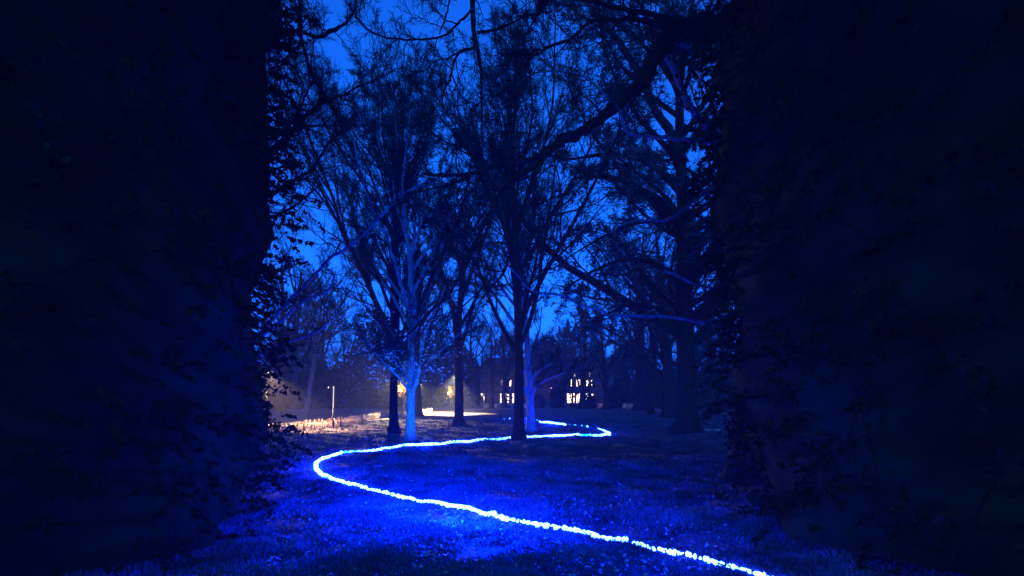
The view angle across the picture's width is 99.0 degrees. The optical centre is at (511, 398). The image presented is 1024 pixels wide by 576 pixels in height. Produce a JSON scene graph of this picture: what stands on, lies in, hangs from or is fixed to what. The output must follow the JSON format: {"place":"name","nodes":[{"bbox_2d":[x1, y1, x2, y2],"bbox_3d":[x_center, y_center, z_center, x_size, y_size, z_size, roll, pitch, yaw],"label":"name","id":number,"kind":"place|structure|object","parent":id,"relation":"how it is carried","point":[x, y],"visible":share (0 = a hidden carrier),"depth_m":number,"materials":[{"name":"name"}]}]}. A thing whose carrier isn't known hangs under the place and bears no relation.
{"place":"outdoors","nodes":[
{"label":"outdoors","id":0,"kind":"place"},
{"bbox_2d":[59,537,249,575],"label":"grass","id":1,"kind":"structure","parent":0,"point":[180,561],"depth_m":4.15,"materials":[{"name":"green plant"}]},
{"bbox_2d":[268,408,525,425],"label":"path","id":2,"kind":"structure","parent":0,"point":[425,415],"depth_m":40.13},
{"bbox_2d":[251,0,738,398],"label":"sky","id":3,"kind":"structure","parent":0,"point":[334,49],"materials":[{"name":"blue"}]},
{"bbox_2d":[79,401,961,575],"bbox_3d":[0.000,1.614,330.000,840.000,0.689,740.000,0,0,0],"label":"lawn","id":4,"kind":"structure","parent":0,"point":[557,413],"depth_m":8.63,"materials":[{"name":"plant"}]},
{"bbox_2d":[0,0,325,575],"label":"yew tree","id":5,"kind":"object","parent":4,"relation":"on","point":[137,224],"visible":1,"depth_m":3.78,"materials":[{"name":"green plant"}]},
{"bbox_2d":[251,230,363,408],"bbox_3d":[-31.516,-10.944,63.496,18.332,25.175,13.916,0,0,7],"label":"bare tree","id":6,"kind":"object","parent":4,"relation":"on","point":[295,404],"visible":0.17,"depth_m":63.55,"materials":[{"name":"brown plant"}]},
{"bbox_2d":[251,225,364,411],"bbox_3d":[-28.116,-10.317,53.289,17.415,23.917,13.220,0,0,-2],"label":"bare tree","id":7,"kind":"object","parent":4,"relation":"on","point":[280,403],"visible":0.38,"depth_m":52.85,"materials":[{"name":"brown plant"}]},
{"bbox_2d":[261,277,359,375],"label":"bare tree","id":8,"kind":"object","parent":4,"relation":"on","point":[322,353],"visible":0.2,"depth_m":78.59,"materials":[{"name":"brown plant"}]},
{"bbox_2d":[323,386,338,426],"bbox_3d":[-9.712,0.460,23.813,0.991,2.220,0.902,0,0,0],"label":"light stand","id":9,"kind":"object","parent":4,"relation":"on","point":[333,418],"visible":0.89,"depth_m":23.68,"materials":[{"name":"white metal"}]},
{"bbox_2d":[299,243,386,419],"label":"bare tree","id":10,"kind":"object","parent":4,"relation":"on","point":[314,304],"visible":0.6,"depth_m":30.50,"materials":[{"name":"brown plant"}]},
{"bbox_2d":[317,312,373,407],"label":"bare tree","id":11,"kind":"object","parent":4,"relation":"on","point":[344,370],"visible":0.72,"depth_m":70.62,"materials":[{"name":"brown plant"}]},
{"bbox_2d":[267,408,431,434],"bbox_3d":[-9.747,1.312,31.133,1.476,0.839,30.443,0,0,2],"label":"paling fence","id":12,"kind":"object","parent":4,"relation":"on","point":[350,420],"visible":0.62,"depth_m":24.48,"materials":[{"name":"brown wood"}]},
{"bbox_2d":[252,0,455,469],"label":"overhanging tree","id":13,"kind":"object","parent":4,"relation":"on","point":[324,100],"visible":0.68,"depth_m":8.46,"materials":[{"name":"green plant"}]},
{"bbox_2d":[266,0,494,433],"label":"bare tree","id":14,"kind":"object","parent":4,"relation":"on","point":[393,426],"visible":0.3,"depth_m":20.26,"materials":[{"name":"brown plant"}]},
{"bbox_2d":[398,377,406,410],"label":"sapling","id":15,"kind":"object","parent":4,"relation":"on","point":[402,389],"visible":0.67,"depth_m":43.81,"materials":[{"name":"plant"}]},
{"bbox_2d":[327,80,487,441],"bbox_3d":[-3.763,-4.675,16.486,5.955,12.713,6.673,0,0,0],"label":"bare tree","id":16,"kind":"object","parent":4,"relation":"on","point":[411,289],"visible":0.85,"depth_m":15.87,"materials":[{"name":"brown plant"}]},
{"bbox_2d":[378,223,465,416],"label":"bare tree","id":17,"kind":"object","parent":4,"relation":"on","point":[418,406],"visible":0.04,"depth_m":38.33,"materials":[{"name":"brown plant"}]},
{"bbox_2d":[401,315,467,398],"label":"bare tree","id":18,"kind":"object","parent":4,"relation":"on","point":[436,364],"visible":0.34,"depth_m":79.21,"materials":[{"name":"brown plant"}]},
{"bbox_2d":[391,144,504,425],"bbox_3d":[-3.409,-6.603,25.291,7.569,16.370,9.593,0,0,0],"label":"bare tree","id":19,"kind":"object","parent":4,"relation":"on","point":[458,419],"visible":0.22,"depth_m":25.27,"materials":[{"name":"brown plant"}]},
{"bbox_2d":[446,386,454,409],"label":"sapling","id":20,"kind":"object","parent":4,"relation":"on","point":[450,392],"visible":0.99,"depth_m":60.82,"materials":[{"name":"plant"}]},
{"bbox_2d":[431,299,495,407],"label":"bare tree","id":21,"kind":"object","parent":4,"relation":"on","point":[472,373],"visible":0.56,"depth_m":75.06,"materials":[{"name":"brown plant"}]},
{"bbox_2d":[255,311,717,385],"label":"distant woodland","id":22,"kind":"object","parent":4,"relation":"on","point":[330,360],"visible":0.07,"depth_m":96.94,"materials":[{"name":"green plant"}]},
{"bbox_2d":[257,309,737,409],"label":"distant undergrowth","id":23,"kind":"object","parent":4,"relation":"on","point":[361,392],"visible":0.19,"depth_m":73.29,"materials":[{"name":"twig bark"},{"name":"leaves"}]},
{"bbox_2d":[265,418,731,575],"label":"fallen leaves","id":24,"kind":"object","parent":4,"relation":"on","point":[482,558],"visible":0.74,"depth_m":5.09,"materials":[{"name":"brown plant"}]},
{"bbox_2d":[269,417,731,446],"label":"grass","id":25,"kind":"structure","parent":4,"relation":"on","point":[627,438],"depth_m":19.58,"materials":[{"name":"green plant"}]},
{"bbox_2d":[462,308,542,408],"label":"bare tree","id":26,"kind":"object","parent":4,"relation":"on","point":[492,374],"visible":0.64,"depth_m":66.94,"materials":[{"name":"brown plant"}]},
{"bbox_2d":[411,48,594,431],"bbox_3d":[-0.455,-6.921,22.086,9.232,17.183,8.815,0,0,0],"label":"bare tree","id":27,"kind":"object","parent":4,"relation":"on","point":[529,390],"visible":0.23,"depth_m":20.78,"materials":[{"name":"brown plant"}]},
{"bbox_2d":[501,379,512,407],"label":"leafy shrub","id":28,"kind":"object","parent":4,"relation":"on","point":[507,396],"visible":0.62,"depth_m":68.39,"materials":[{"name":"green plant"}]},
{"bbox_2d":[478,306,547,408],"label":"bare tree","id":29,"kind":"object","parent":4,"relation":"on","point":[504,378],"visible":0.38,"depth_m":66.95,"materials":[{"name":"brown plant"}]},
{"bbox_2d":[314,0,765,483],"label":"overhanging tree","id":30,"kind":"object","parent":4,"relation":"on","point":[675,27],"visible":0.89,"depth_m":7.16,"materials":[{"name":"brown plant"}]},
{"bbox_2d":[534,393,545,407],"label":"dark bush","id":31,"kind":"object","parent":4,"relation":"on","point":[539,401],"visible":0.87,"depth_m":69.59,"materials":[{"name":"green plant"}]},
{"bbox_2d":[314,418,766,575],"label":"light rope","id":32,"kind":"object","parent":4,"relation":"on","point":[674,552],"visible":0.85,"depth_m":6.51,"materials":[{"name":"white plastic"}]},
{"bbox_2d":[398,0,692,440],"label":"bare tree","id":33,"kind":"object","parent":4,"relation":"on","point":[507,215],"visible":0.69,"depth_m":16.11,"materials":[{"name":"brown plant"}]},
{"bbox_2d":[479,358,616,406],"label":"house","id":34,"kind":"structure","parent":4,"relation":"on","point":[485,378],"depth_m":78.67,"materials":[{"name":"brick"},{"name":"slate"},{"name":"glass"}]},
{"bbox_2d":[567,393,574,402],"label":"window","id":35,"kind":"structure","parent":34,"relation":"in","point":[567,393],"depth_m":78.84,"materials":[{"name":"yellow glass"}]},
{"bbox_2d":[549,386,564,407],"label":"dark bush","id":36,"kind":"object","parent":4,"relation":"on","point":[556,397],"visible":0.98,"depth_m":70.30,"materials":[{"name":"green plant"}]},
{"bbox_2d":[483,403,633,407],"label":"garden wall","id":37,"kind":"structure","parent":4,"relation":"on","point":[599,405],"depth_m":71.86,"materials":[{"name":"stone"}]},
{"bbox_2d":[532,322,587,401],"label":"bare tree","id":38,"kind":"object","parent":4,"relation":"on","point":[564,357],"visible":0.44,"depth_m":75.65,"materials":[{"name":"brown plant"}]},
{"bbox_2d":[385,0,738,434],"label":"bare tree","id":39,"kind":"object","parent":4,"relation":"on","point":[688,341],"visible":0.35,"depth_m":20.22,"materials":[{"name":"brown plant"}]},
{"bbox_2d":[563,369,580,407],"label":"leafy shrub","id":40,"kind":"object","parent":4,"relation":"on","point":[571,404],"visible":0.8,"depth_m":68.71,"materials":[{"name":"green plant"}]},
{"bbox_2d":[586,395,595,408],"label":"dark bush","id":41,"kind":"object","parent":4,"relation":"on","point":[590,401],"visible":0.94,"depth_m":66.30,"materials":[{"name":"green plant"}]},
{"bbox_2d":[586,371,598,405],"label":"leafy shrub","id":42,"kind":"object","parent":4,"relation":"on","point":[589,389],"visible":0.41,"depth_m":69.50,"materials":[{"name":"green plant"}]},
{"bbox_2d":[557,295,636,408],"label":"bare tree","id":43,"kind":"object","parent":4,"relation":"on","point":[583,387],"visible":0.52,"depth_m":65.78,"materials":[{"name":"brown plant"}]},
{"bbox_2d":[601,384,624,408],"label":"dark bush","id":44,"kind":"object","parent":4,"relation":"on","point":[616,401],"visible":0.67,"depth_m":66.17,"materials":[{"name":"green plant"}]},
{"bbox_2d":[572,316,659,409],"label":"bare tree","id":45,"kind":"object","parent":4,"relation":"on","point":[597,348],"visible":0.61,"depth_m":60.21,"materials":[{"name":"brown plant"}]},
{"bbox_2d":[554,164,704,410],"bbox_3d":[13.694,-11.704,50.775,17.000,26.733,23.738,0,0,17],"label":"bare tree","id":46,"kind":"object","parent":4,"relation":"on","point":[640,403],"visible":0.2,"depth_m":55.06,"materials":[{"name":"brown plant"}]},
{"bbox_2d":[573,188,724,417],"bbox_3d":[11.816,-7.937,40.575,12.240,19.248,17.091,0,0,-26],"label":"bare tree","id":47,"kind":"object","parent":4,"relation":"on","point":[664,355],"visible":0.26,"depth_m":36.25,"materials":[{"name":"brown plant"}]},
{"bbox_2d":[606,245,738,415],"bbox_3d":[14.837,-6.359,40.202,14.243,16.040,10.200,0,0,-11],"label":"bare tree","id":48,"kind":"object","parent":4,"relation":"on","point":[711,396],"visible":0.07,"depth_m":39.94,"materials":[{"name":"brown plant"}]},
{"bbox_2d":[622,291,731,414],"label":"bare tree","id":49,"kind":"object","parent":4,"relation":"on","point":[651,376],"visible":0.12,"depth_m":43.97,"materials":[{"name":"brown plant"}]},
{"bbox_2d":[704,428,725,430],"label":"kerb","id":50,"kind":"structure","parent":4,"relation":"on","point":[713,429],"depth_m":20.89,"materials":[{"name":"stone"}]},
{"bbox_2d":[659,0,1023,575],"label":"yew tree","id":51,"kind":"object","parent":4,"relation":"on","point":[866,211],"visible":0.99,"depth_m":3.94,"materials":[{"name":"green plant"}]},
{"bbox_2d":[767,529,969,575],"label":"grass","id":52,"kind":"structure","parent":4,"relation":"on","point":[824,570],"depth_m":4.01,"materials":[{"name":"green plant"}]}
]}

